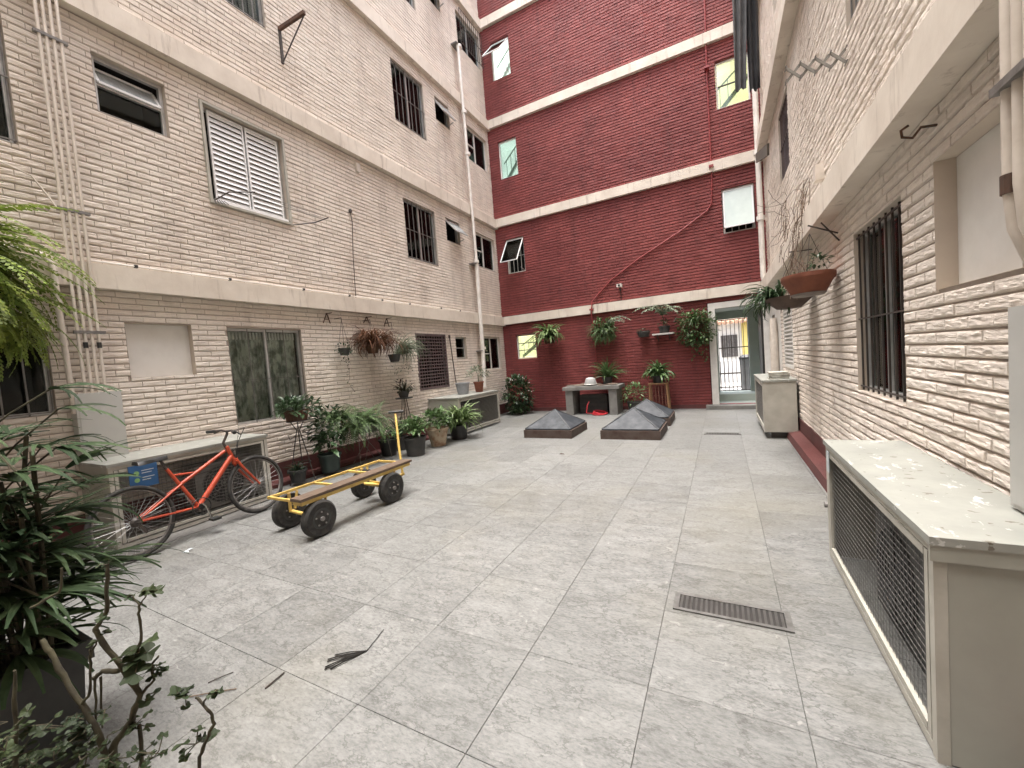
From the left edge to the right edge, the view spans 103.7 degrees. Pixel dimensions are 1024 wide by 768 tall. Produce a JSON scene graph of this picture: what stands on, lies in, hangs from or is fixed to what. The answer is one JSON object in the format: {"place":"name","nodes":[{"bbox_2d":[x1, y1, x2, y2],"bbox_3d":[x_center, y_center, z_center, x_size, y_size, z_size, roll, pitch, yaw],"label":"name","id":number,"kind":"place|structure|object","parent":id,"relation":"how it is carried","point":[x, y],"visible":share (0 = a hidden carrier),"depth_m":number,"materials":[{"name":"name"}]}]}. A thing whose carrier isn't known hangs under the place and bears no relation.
{"place":"outdoors","nodes":[
{"label":"outdoors","id":0,"kind":"place"},
{"bbox_2d":[11,496,273,582],"bbox_3d":[-4.388,1.700,3.301,1.020,0.004,5.030,-3,3,28],"label":"concrete strip","id":1,"kind":"object","parent":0,"point":[190,530],"visible":0.2,"depth_m":4.46,"materials":[{"name":"concrete"}]},
{"bbox_2d":[78,433,272,549],"bbox_3d":[-3.810,1.150,4.707,0.754,0.850,1.544,-3,3,28],"label":"cabinet","id":2,"kind":"object","parent":1,"relation":"on","point":[255,444],"visible":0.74,"depth_m":4.34,"materials":[{"name":"white paint"}]},
{"bbox_2d":[127,462,158,485],"bbox_3d":[-3.728,0.926,4.073,0.008,0.230,0.230,-3,3,28],"label":"sign","id":3,"kind":"object","parent":2,"relation":"attached to","point":[149,471],"visible":0.89,"depth_m":4.08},
{"bbox_2d":[113,440,268,543],"bbox_3d":[-3.498,1.140,4.542,0.025,0.719,1.434,-3,3,28],"label":"mesh door","id":4,"kind":"structure","parent":2,"relation":"in","point":[123,531],"depth_m":4.45,"materials":[{"name":"white paint"}]},
{"bbox_2d":[181,453,257,511],"bbox_3d":[-3.650,1.230,5.151,0.295,0.560,0.800,-3,3,28],"label":"metal grille","id":5,"kind":"object","parent":2,"relation":"in","point":[203,480],"visible":0.58,"depth_m":4.95,"materials":[{"name":"metal"}]},
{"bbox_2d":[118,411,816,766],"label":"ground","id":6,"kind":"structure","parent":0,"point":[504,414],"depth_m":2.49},
{"bbox_2d":[0,0,509,547],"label":"apartment building","id":7,"kind":"structure","parent":6,"relation":"on","point":[184,112],"depth_m":5.93,"materials":[{"name":"brick"}]},
{"bbox_2d":[0,32,16,143],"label":"window","id":8,"kind":"structure","parent":7,"relation":"in","point":[7,133],"depth_m":3.92,"materials":[{"name":"metal"}]},
{"bbox_2d":[0,328,54,419],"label":"window","id":9,"kind":"structure","parent":7,"relation":"in","point":[25,383],"depth_m":4.22,"materials":[{"name":"glass"}]},
{"bbox_2d":[2,244,75,413],"bbox_3d":[-5.239,-0.379,2.673,0.084,1.634,3.184,-3,3,28],"label":"drain pipe","id":10,"kind":"object","parent":7,"relation":"attached to","point":[64,342],"visible":0.59,"depth_m":4.05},
{"bbox_2d":[0,182,105,381],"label":"hanging fern","id":11,"kind":"object","parent":7,"relation":"hanging from","point":[14,297],"visible":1,"depth_m":3.37,"materials":[{"name":"green plant"}]},
{"bbox_2d":[32,0,106,392],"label":"conduit bundle","id":12,"kind":"object","parent":7,"relation":"attached to","point":[62,43],"visible":0.97,"depth_m":4.13,"materials":[{"name":"grey paint"}]},
{"bbox_2d":[71,391,129,487],"bbox_3d":[-4.386,0.614,4.306,0.152,1.050,0.360,-3,3,28],"label":"utility cabinet","id":13,"kind":"object","parent":7,"relation":"attached to","point":[108,426],"visible":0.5,"depth_m":4.26,"materials":[{"name":"grey metal"}]},
{"bbox_2d":[91,55,166,136],"bbox_3d":[-4.754,-3.360,4.887,0.600,0.680,0.700,-3,3,28],"label":"window","id":14,"kind":"structure","parent":7,"relation":"in","point":[121,94],"depth_m":4.96,"materials":[{"name":"glass"}]},
{"bbox_2d":[124,324,192,377],"bbox_3d":[-4.322,-0.408,4.923,0.025,0.626,0.646,-3,3,28],"label":"blocked window","id":15,"kind":"structure","parent":7,"relation":"in","point":[153,350],"depth_m":4.91,"materials":[{"name":"white paint"}]},
{"bbox_2d":[225,0,264,26],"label":"window","id":16,"kind":"structure","parent":7,"relation":"in","point":[251,8],"depth_m":6.18,"materials":[{"name":"metal"}]},
{"bbox_2d":[198,99,292,224],"bbox_3d":[-4.109,-3.139,6.020,0.670,1.340,1.160,-3,3,28],"label":"window","id":17,"kind":"structure","parent":7,"relation":"in","point":[238,157],"depth_m":5.92,"materials":[{"name":"metal"}]},
{"bbox_2d":[227,328,306,424],"bbox_3d":[-3.898,-0.127,6.193,0.612,1.410,1.140,-3,3,28],"label":"window","id":18,"kind":"structure","parent":7,"relation":"in","point":[266,365],"depth_m":6.06,"materials":[{"name":"glass"}]},
{"bbox_2d":[214,191,328,225],"bbox_3d":[-3.487,-2.565,5.956,0.470,0.148,1.452,-3,3,28],"label":"clothesline","id":19,"kind":"object","parent":7,"relation":"attached to","point":[246,192],"visible":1,"depth_m":5.67,"materials":[{"name":"paint"}]},
{"bbox_2d":[91,260,477,313],"bbox_3d":[-2.719,-1.636,7.695,0.033,0.032,7.710,-3,3,28],"label":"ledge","id":20,"kind":"object","parent":7,"relation":"attached to","point":[228,279],"visible":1,"depth_m":5.65,"materials":[{"name":"beige concrete"}]},
{"bbox_2d":[278,10,305,64],"bbox_3d":[-3.424,-5.415,6.293,0.570,0.595,0.045,-3,3,23],"label":"wall bracket","id":21,"kind":"object","parent":7,"relation":"attached to","point":[292,20],"depth_m":6.31,"materials":[{"name":"metal"}]},
{"bbox_2d":[390,59,425,139],"bbox_3d":[-2.608,-6.387,9.261,0.618,1.350,1.090,-3,3,28],"label":"window","id":22,"kind":"structure","parent":7,"relation":"in","point":[407,95],"depth_m":9.15,"materials":[{"name":"metal"}]},
{"bbox_2d":[403,199,437,265],"bbox_3d":[-2.366,-3.458,9.438,0.618,1.340,1.120,-3,3,28],"label":"window","id":23,"kind":"structure","parent":7,"relation":"in","point":[419,222],"depth_m":9.33,"materials":[{"name":"metal"}]},
{"bbox_2d":[415,333,449,390],"bbox_3d":[-2.124,-0.516,9.589,0.640,1.310,1.120,-3,3,28],"label":"window","id":24,"kind":"structure","parent":7,"relation":"in","point":[433,373],"depth_m":9.48,"materials":[{"name":"metal"}]},
{"bbox_2d":[434,98,455,127],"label":"window","id":25,"kind":"structure","parent":7,"relation":"in","point":[441,112],"depth_m":10.47,"materials":[{"name":"glass"}]},
{"bbox_2d":[445,219,467,243],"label":"window","id":26,"kind":"structure","parent":7,"relation":"in","point":[450,226],"depth_m":10.67,"materials":[{"name":"glass"}]},
{"bbox_2d":[455,337,464,358],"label":"window","id":27,"kind":"structure","parent":7,"relation":"in","point":[460,348],"depth_m":10.59,"materials":[{"name":"metal"}]},
{"bbox_2d":[451,41,486,386],"bbox_3d":[-1.107,-4.479,10.995,0.235,9.178,0.300,-3,3,28],"label":"downpipe","id":28,"kind":"object","parent":7,"relation":"attached to","point":[456,46],"visible":1,"depth_m":10.96,"materials":[{"name":"white plastic"}]},
{"bbox_2d":[455,8,483,68],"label":"window","id":29,"kind":"structure","parent":7,"relation":"in","point":[468,42],"depth_m":11.50,"materials":[{"name":"metal"}]},
{"bbox_2d":[466,127,485,170],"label":"window","id":30,"kind":"structure","parent":7,"relation":"in","point":[476,148],"depth_m":11.79,"materials":[{"name":"white glass"}]},
{"bbox_2d":[472,232,493,270],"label":"window","id":31,"kind":"structure","parent":7,"relation":"in","point":[484,245],"depth_m":11.96,"materials":[{"name":"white glass"}]},
{"bbox_2d":[484,337,499,369],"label":"window","id":32,"kind":"structure","parent":7,"relation":"in","point":[492,360],"depth_m":12.05,"materials":[{"name":"white glass"}]},
{"bbox_3d":[-2.723,-1.226,7.651,0.160,0.126,0.153,-3,3,28],"label":"wall hook","id":33,"kind":"object","parent":7,"relation":"attached to","visible":0},
{"bbox_2d":[342,320,407,358],"bbox_3d":[-2.585,-0.811,7.542,1.137,0.807,1.154,-3,3,28],"label":"hanging fern","id":34,"kind":"object","parent":33,"relation":"hanging from","point":[372,342],"visible":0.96,"depth_m":7.39,"materials":[{"name":"plant"}]},
{"bbox_3d":[-2.483,-1.249,8.112,0.160,0.175,0.154,-3,3,28],"label":"wall hook","id":35,"kind":"object","parent":7,"relation":"attached to","visible":0},
{"bbox_2d":[384,322,427,374],"bbox_3d":[-2.041,-0.746,8.295,0.949,1.061,0.976,-3,3,28],"label":"hanging plant","id":36,"kind":"object","parent":35,"relation":"hanging from","point":[395,357],"visible":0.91,"depth_m":8.10,"materials":[{"name":"green plant"}]},
{"bbox_2d":[477,0,770,410],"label":"apartment building","id":37,"kind":"structure","parent":6,"relation":"on","point":[596,111],"depth_m":10.62,"materials":[{"name":"brick"}]},
{"bbox_2d":[482,37,510,80],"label":"window","id":38,"kind":"structure","parent":37,"relation":"in","point":[499,51],"depth_m":12.20,"materials":[{"name":"white glass"}]},
{"bbox_2d":[498,137,517,178],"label":"window","id":39,"kind":"structure","parent":37,"relation":"in","point":[507,149],"depth_m":12.40,"materials":[{"name":"green glass"}]},
{"bbox_2d":[500,237,525,273],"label":"window","id":40,"kind":"structure","parent":37,"relation":"in","point":[513,252],"depth_m":12.12,"materials":[{"name":"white glass"}]},
{"bbox_2d":[517,334,536,358],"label":"window","id":41,"kind":"structure","parent":37,"relation":"in","point":[525,349],"depth_m":12.68,"materials":[{"name":"yellow glass"}]},
{"bbox_2d":[529,323,564,351],"bbox_3d":[0.942,-1.348,11.480,1.252,0.791,0.822,-3,3,28],"label":"wall planter","id":42,"kind":"object","parent":37,"relation":"attached to","point":[547,334],"visible":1,"depth_m":11.42,"materials":[{"name":"paint"}]},
{"bbox_2d":[587,316,629,346],"bbox_3d":[2.516,-1.414,10.747,1.363,0.833,0.768,-3,3,28],"label":"wall planter","id":43,"kind":"object","parent":37,"relation":"attached to","point":[604,332],"visible":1,"depth_m":10.76,"materials":[{"name":"paint"}]},
{"bbox_2d":[589,0,712,372],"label":"red conduit","id":44,"kind":"object","parent":37,"relation":"attached to","point":[706,68],"visible":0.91,"depth_m":9.59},
{"bbox_2d":[652,332,674,340],"bbox_3d":[3.861,-1.197,10.252,0.500,0.193,0.320,-3,3,28],"label":"wall shelf","id":45,"kind":"object","parent":37,"relation":"attached to","point":[669,333],"depth_m":10.15,"materials":[{"name":"white wood"}]},
{"bbox_2d":[632,304,681,332],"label":"potted plant","id":46,"kind":"object","parent":45,"relation":"on","point":[666,328],"visible":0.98,"depth_m":10.12,"materials":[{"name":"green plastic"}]},
{"bbox_2d":[674,307,720,361],"bbox_3d":[4.502,-1.182,9.833,0.808,1.332,0.969,-6,3,-30],"label":"wall planter","id":47,"kind":"object","parent":37,"relation":"attached to","point":[695,324],"visible":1,"depth_m":9.77,"materials":[{"name":"paint"}]},
{"bbox_2d":[715,53,749,109],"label":"window","id":48,"kind":"structure","parent":37,"relation":"in","point":[726,95],"depth_m":9.71,"materials":[{"name":"yellow glass"}]},
{"bbox_2d":[721,183,754,233],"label":"window","id":49,"kind":"structure","parent":37,"relation":"in","point":[738,210],"depth_m":9.41,"materials":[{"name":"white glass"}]},
{"bbox_2d":[758,308,764,373],"bbox_3d":[6.099,-0.734,9.824,0.038,2.290,0.800,-3,3,28],"label":"pipe","id":50,"kind":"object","parent":37,"relation":"in","point":[760,327],"depth_m":9.58,"materials":[{"name":"grey metal"}]},
{"bbox_2d":[756,0,1023,495],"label":"apartment building","id":51,"kind":"structure","parent":6,"relation":"on","point":[897,330],"depth_m":2.59,"materials":[{"name":"brick"}]},
{"bbox_2d":[732,0,759,92],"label":"laundry","id":52,"kind":"object","parent":51,"relation":"hanging from","point":[745,20],"visible":1,"depth_m":6.14,"materials":[{"name":"grey fabric"}]},
{"bbox_2d":[752,89,765,279],"bbox_3d":[5.315,-5.325,8.726,0.160,6.111,0.160,-3,3,28],"label":"downpipe","id":53,"kind":"object","parent":51,"relation":"attached to","point":[760,218],"visible":0.6,"depth_m":8.75,"materials":[{"name":"white plastic"}]},
{"bbox_2d":[770,318,779,370],"bbox_3d":[5.322,-0.579,8.150,0.150,1.500,0.150,-3,3,28],"label":"downpipe","id":54,"kind":"object","parent":51,"relation":"attached to","point":[774,352],"visible":0.79,"depth_m":8.09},
{"bbox_2d":[758,190,791,261],"bbox_3d":[3.954,-2.378,6.100,0.432,1.093,1.053,-3,3,28],"label":"dried creeper","id":55,"kind":"object","parent":51,"relation":"hanging from","point":[785,227],"visible":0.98,"depth_m":5.97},
{"bbox_2d":[740,249,812,324],"bbox_3d":[3.375,-1.213,5.200,0.719,0.854,0.994,-6,3,-22],"label":"hanging planter","id":56,"kind":"object","parent":51,"relation":"hanging from","point":[777,299],"visible":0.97,"depth_m":5.13,"materials":[{"name":"green ceramic"}]},
{"bbox_2d":[779,91,789,180],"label":"window","id":57,"kind":"structure","parent":51,"relation":"in","point":[783,119],"depth_m":6.54,"materials":[{"name":"metal"}]},
{"bbox_2d":[783,309,794,368],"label":"window","id":58,"kind":"structure","parent":51,"relation":"in","point":[787,321],"depth_m":6.95,"materials":[{"name":"metal"}]},
{"bbox_2d":[778,179,809,275],"bbox_3d":[3.301,-1.807,4.700,0.300,1.015,1.020,-3,3,28],"label":"dried creeper","id":59,"kind":"object","parent":51,"relation":"hanging from","point":[802,202],"visible":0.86,"depth_m":4.72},
{"bbox_2d":[781,222,839,297],"bbox_3d":[2.995,-1.226,4.102,0.461,0.670,0.787,-3,3,28],"label":"hanging planter","id":60,"kind":"object","parent":51,"relation":"hanging from","point":[807,283],"visible":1,"depth_m":3.86,"materials":[{"name":"ceramic"}]},
{"bbox_2d":[784,45,847,85],"bbox_3d":[2.493,-2.616,3.311,0.415,0.123,0.080,-3,3,28],"label":"drying rack","id":61,"kind":"object","parent":51,"relation":"attached to","point":[821,62],"visible":1,"depth_m":3.30,"materials":[{"name":"metal"}]},
{"bbox_2d":[813,162,824,183],"bbox_3d":[3.245,-2.229,4.257,0.080,0.160,0.120,-3,3,28],"label":"junction box","id":62,"kind":"object","parent":51,"relation":"attached to","point":[818,173],"visible":1,"depth_m":4.21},
{"bbox_2d":[856,201,906,401],"bbox_3d":[2.998,-0.577,2.845,0.618,1.360,1.060,-3,3,28],"label":"window","id":63,"kind":"structure","parent":51,"relation":"in","point":[882,241],"depth_m":2.98,"materials":[{"name":"metal"}]},
{"bbox_2d":[956,123,1022,283],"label":"blocked window","id":64,"kind":"structure","parent":51,"relation":"in","point":[985,246],"depth_m":1.90,"materials":[{"name":"white paint"}]},
{"bbox_2d":[989,0,1023,263],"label":"conduit bundle","id":65,"kind":"object","parent":51,"relation":"attached to","point":[1008,88],"visible":1,"depth_m":1.24,"materials":[{"name":"grey paint"}]},
{"bbox_2d":[1008,305,1023,511],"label":"utility cabinet","id":66,"kind":"object","parent":51,"relation":"attached to","point":[1016,362],"visible":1,"depth_m":1.47,"materials":[{"name":"grey metal"}]},
{"bbox_2d":[6,408,959,767],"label":"courtyard floor","id":67,"kind":"structure","parent":0,"point":[504,584],"depth_m":2.38,"materials":[{"name":"tile"}]},
{"bbox_2d":[0,382,188,767],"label":"potted palm","id":68,"kind":"object","parent":67,"relation":"on","point":[41,687],"visible":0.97,"depth_m":1.62,"materials":[{"name":"green plant"}]},
{"bbox_2d":[0,558,223,767],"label":"potted plant","id":69,"kind":"object","parent":67,"relation":"on","point":[135,658],"visible":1,"depth_m":1.07,"materials":[{"name":"plant"}]},
{"bbox_2d":[84,427,282,561],"bbox_3d":[-3.253,1.044,4.202,0.543,1.017,1.766,-4,3,8],"label":"bicycle","id":70,"kind":"object","parent":67,"relation":"on","point":[136,522],"visible":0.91,"depth_m":4.08,"materials":[{"name":"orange metal"}]},
{"bbox_2d":[284,460,307,482],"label":"potted plant","id":71,"kind":"object","parent":67,"relation":"on","point":[297,473],"visible":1,"depth_m":5.76,"materials":[{"name":"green plant"}]},
{"bbox_2d":[286,419,315,485],"bbox_3d":[-3.118,0.995,5.900,0.340,0.928,0.343,-3,3,28],"label":"plant stand","id":72,"kind":"object","parent":67,"relation":"on","point":[299,434],"visible":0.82,"depth_m":5.91,"materials":[{"name":"paint"}]},
{"bbox_2d":[271,391,324,421],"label":"basket plant","id":73,"kind":"object","parent":72,"relation":"on","point":[295,404],"visible":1,"depth_m":5.81,"materials":[{"name":"green plant"}]},
{"bbox_2d":[312,427,346,472],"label":"potted plant","id":74,"kind":"object","parent":67,"relation":"on","point":[329,460],"visible":0.93,"depth_m":6.19,"materials":[{"name":"green plant"}]},
{"bbox_2d":[302,402,348,450],"bbox_3d":[-2.942,0.696,6.407,0.616,0.862,0.780,-3,3,28],"label":"climbing plant","id":75,"kind":"object","parent":74,"relation":"in","point":[326,413],"visible":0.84,"depth_m":6.27,"materials":[{"name":"green plant"}]},
{"bbox_2d":[267,410,411,537],"bbox_3d":[-1.790,0.920,4.617,0.670,1.002,1.798,-3,3,28],"label":"hand cart","id":76,"kind":"object","parent":67,"relation":"on","point":[315,517],"visible":1,"depth_m":4.16,"materials":[{"name":"brown wood"}]},
{"bbox_2d":[324,629,383,669],"bbox_3d":[-0.859,1.470,2.229,0.358,0.008,0.108,-7,4,-41],"label":"fallen leaf","id":77,"kind":"object","parent":67,"relation":"on","point":[349,657],"visible":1,"depth_m":2.17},
{"bbox_2d":[353,430,391,465],"bbox_3d":[-2.494,1.072,7.002,0.493,0.564,0.692,-3,3,28],"label":"plant stand","id":78,"kind":"object","parent":67,"relation":"on","point":[367,447],"visible":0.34,"depth_m":6.95,"materials":[{"name":"metal"}]},
{"bbox_2d":[311,399,405,451],"bbox_3d":[-2.642,0.749,6.795,1.386,0.880,1.537,-3,3,28],"label":"potted fern","id":79,"kind":"object","parent":78,"relation":"on","point":[358,422],"visible":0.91,"depth_m":6.66,"materials":[{"name":"green plant"}]},
{"bbox_2d":[376,427,396,456],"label":"potted plant","id":80,"kind":"object","parent":67,"relation":"on","point":[385,450],"visible":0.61,"depth_m":7.30,"materials":[{"name":"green plant"}]},
{"bbox_2d":[395,397,412,435],"bbox_3d":[-2.100,0.767,8.001,0.336,1.001,0.336,-2,4,37],"label":"plant stand","id":81,"kind":"object","parent":67,"relation":"on","point":[406,398],"visible":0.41,"depth_m":7.97,"materials":[{"name":"paint"}]},
{"bbox_2d":[390,378,415,397],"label":"potted plant","id":82,"kind":"object","parent":81,"relation":"on","point":[403,391],"visible":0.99,"depth_m":7.90,"materials":[{"name":"plant"}]},
{"bbox_2d":[398,413,428,456],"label":"potted plant","id":83,"kind":"object","parent":67,"relation":"on","point":[414,442],"visible":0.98,"depth_m":7.12,"materials":[{"name":"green plant"}]},
{"bbox_2d":[421,405,453,446],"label":"potted plant","id":84,"kind":"object","parent":67,"relation":"on","point":[437,435],"visible":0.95,"depth_m":7.83,"materials":[{"name":"green plant"}]},
{"bbox_2d":[428,399,483,439],"bbox_3d":[-1.165,0.760,8.513,1.202,0.811,1.251,-3,3,28],"label":"potted plant","id":85,"kind":"object","parent":67,"relation":"on","point":[460,418],"visible":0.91,"depth_m":8.38,"materials":[{"name":"green plant"}]},
{"bbox_2d":[427,390,500,433],"bbox_3d":[-1.102,0.649,9.778,0.854,0.810,1.804,-3,3,28],"label":"cage","id":86,"kind":"object","parent":67,"relation":"on","point":[489,407],"visible":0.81,"depth_m":9.69,"materials":[{"name":"white paint"}]},
{"bbox_2d":[465,365,490,391],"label":"potted plant","id":87,"kind":"object","parent":86,"relation":"on","point":[478,385],"visible":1,"depth_m":10.07,"materials":[{"name":"green plant"}]},
{"bbox_2d":[459,393,499,429],"bbox_3d":[-0.745,0.636,9.589,0.025,0.679,1.694,-3,3,28],"label":"mesh door","id":88,"kind":"structure","parent":86,"relation":"in","point":[495,394],"depth_m":9.77,"materials":[{"name":"white paint"}]},
{"bbox_2d":[500,374,534,414],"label":"flower bush","id":89,"kind":"object","parent":67,"relation":"on","point":[519,381],"visible":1,"depth_m":11.72,"materials":[{"name":"green plant"}]},
{"bbox_2d":[524,409,586,438],"bbox_3d":[0.898,0.764,8.265,1.000,0.508,1.000,-3,3,28],"label":"skylight","id":90,"kind":"object","parent":67,"relation":"on","point":[555,423],"visible":1,"depth_m":7.96,"materials":[{"name":"grey metal"}]},
{"bbox_2d":[562,383,624,414],"bbox_3d":[2.195,0.409,10.735,1.500,0.750,0.700,-3,3,28],"label":"concrete table","id":91,"kind":"object","parent":67,"relation":"on","point":[572,393],"visible":0.91,"depth_m":10.54,"materials":[{"name":"concrete"}]},
{"bbox_2d":[590,357,627,383],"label":"potted plant","id":92,"kind":"object","parent":91,"relation":"on","point":[607,374],"visible":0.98,"depth_m":10.66,"materials":[{"name":"green plant"}]},
{"bbox_2d":[579,393,609,412],"bbox_3d":[2.244,0.516,10.873,0.750,0.505,0.350,-3,3,28],"label":"crate","id":93,"kind":"object","parent":67,"relation":"on","point":[598,401],"visible":0.96,"depth_m":10.72,"materials":[{"name":"black plastic"}]},
{"bbox_2d":[600,407,667,439],"bbox_3d":[2.301,0.690,7.564,1.040,0.508,1.040,-3,3,28],"label":"skylight","id":94,"kind":"object","parent":67,"relation":"on","point":[633,423],"visible":1,"depth_m":7.23,"materials":[{"name":"glass"}]},
{"bbox_2d":[620,381,647,409],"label":"potted plant","id":95,"kind":"object","parent":67,"relation":"on","point":[632,403],"visible":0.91,"depth_m":10.26,"materials":[{"name":"green plant"}]},
{"bbox_2d":[634,399,674,425],"bbox_3d":[2.947,0.576,8.767,1.020,0.508,1.020,-3,3,28],"label":"skylight","id":96,"kind":"object","parent":67,"relation":"on","point":[657,409],"visible":0.59,"depth_m":8.51,"materials":[{"name":"glass"}]},
{"bbox_2d":[648,382,670,407],"bbox_3d":[3.736,0.330,10.189,0.495,0.726,0.400,-3,3,28],"label":"plant stand","id":97,"kind":"object","parent":67,"relation":"on","point":[666,389],"visible":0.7,"depth_m":10.04,"materials":[{"name":"brown wood"}]},
{"bbox_2d":[641,360,675,382],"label":"potted plant","id":98,"kind":"object","parent":97,"relation":"on","point":[657,372],"visible":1,"depth_m":10.07,"materials":[{"name":"green plant"}]},
{"bbox_2d":[673,592,794,632],"bbox_3d":[1.251,1.301,2.311,0.595,0.008,0.180,-3,3,28],"label":"floor drain","id":99,"kind":"object","parent":67,"relation":"on","point":[775,619],"visible":1,"depth_m":2.30,"materials":[{"name":"metal"}]},
{"bbox_2d":[754,373,797,437],"bbox_3d":[4.568,0.329,7.015,0.469,0.930,1.674,-3,3,28],"label":"cage","id":100,"kind":"object","parent":67,"relation":"on","point":[776,410],"visible":0.98,"depth_m":6.31,"materials":[{"name":"white paint"}]},
{"bbox_2d":[755,378,763,426],"bbox_3d":[4.377,0.294,7.109,0.025,0.699,1.564,-3,3,28],"label":"mesh door","id":101,"kind":"structure","parent":100,"relation":"in","point":[758,397],"depth_m":7.20,"materials":[{"name":"white paint"}]},
{"bbox_2d":[875,505,926,674],"bbox_3d":[1.974,0.973,1.837,0.295,0.560,0.800,-3,3,28],"label":"air conditioner","id":102,"kind":"object","parent":67,"relation":"on","point":[911,559],"visible":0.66,"depth_m":1.91,"materials":[{"name":"metal"}]},
{"bbox_2d":[823,439,1023,767],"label":"cage","id":103,"kind":"object","parent":67,"relation":"on","point":[962,532],"visible":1,"depth_m":1.41,"materials":[{"name":"white paint"}]},
{"bbox_2d":[828,453,932,736],"bbox_3d":[1.841,0.865,2.091,0.025,0.689,1.504,-3,3,28],"label":"mesh door","id":104,"kind":"structure","parent":103,"relation":"in","point":[925,712],"depth_m":1.82,"materials":[{"name":"white paint"}]},
{"bbox_2d":[720,381,740,389],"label":"street","id":105,"kind":"structure","parent":0,"point":[731,384],"depth_m":15.24,"materials":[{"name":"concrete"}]},
{"bbox_2d":[739,354,749,389],"bbox_3d":[6.875,-0.306,11.779,0.380,1.130,0.370,-3,3,28],"label":"rubbish bin","id":106,"kind":"object","parent":105,"relation":"on","point":[744,369],"visible":0.49,"depth_m":11.67,"materials":[{"name":"grey plastic"}]},
{"bbox_2d":[717,317,747,381],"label":"street house","id":107,"kind":"structure","parent":0,"point":[723,327],"depth_m":16.60,"materials":[{"name":"white paint"}]},
{"bbox_2d":[721,334,737,356],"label":"window","id":108,"kind":"structure","parent":107,"relation":"in","point":[730,341],"depth_m":16.61,"materials":[{"name":"grey paint"}]},
{"bbox_2d":[717,317,750,390],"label":"metal gate","id":109,"kind":"structure","parent":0,"point":[731,347],"depth_m":10.82,"materials":[{"name":"metal"}]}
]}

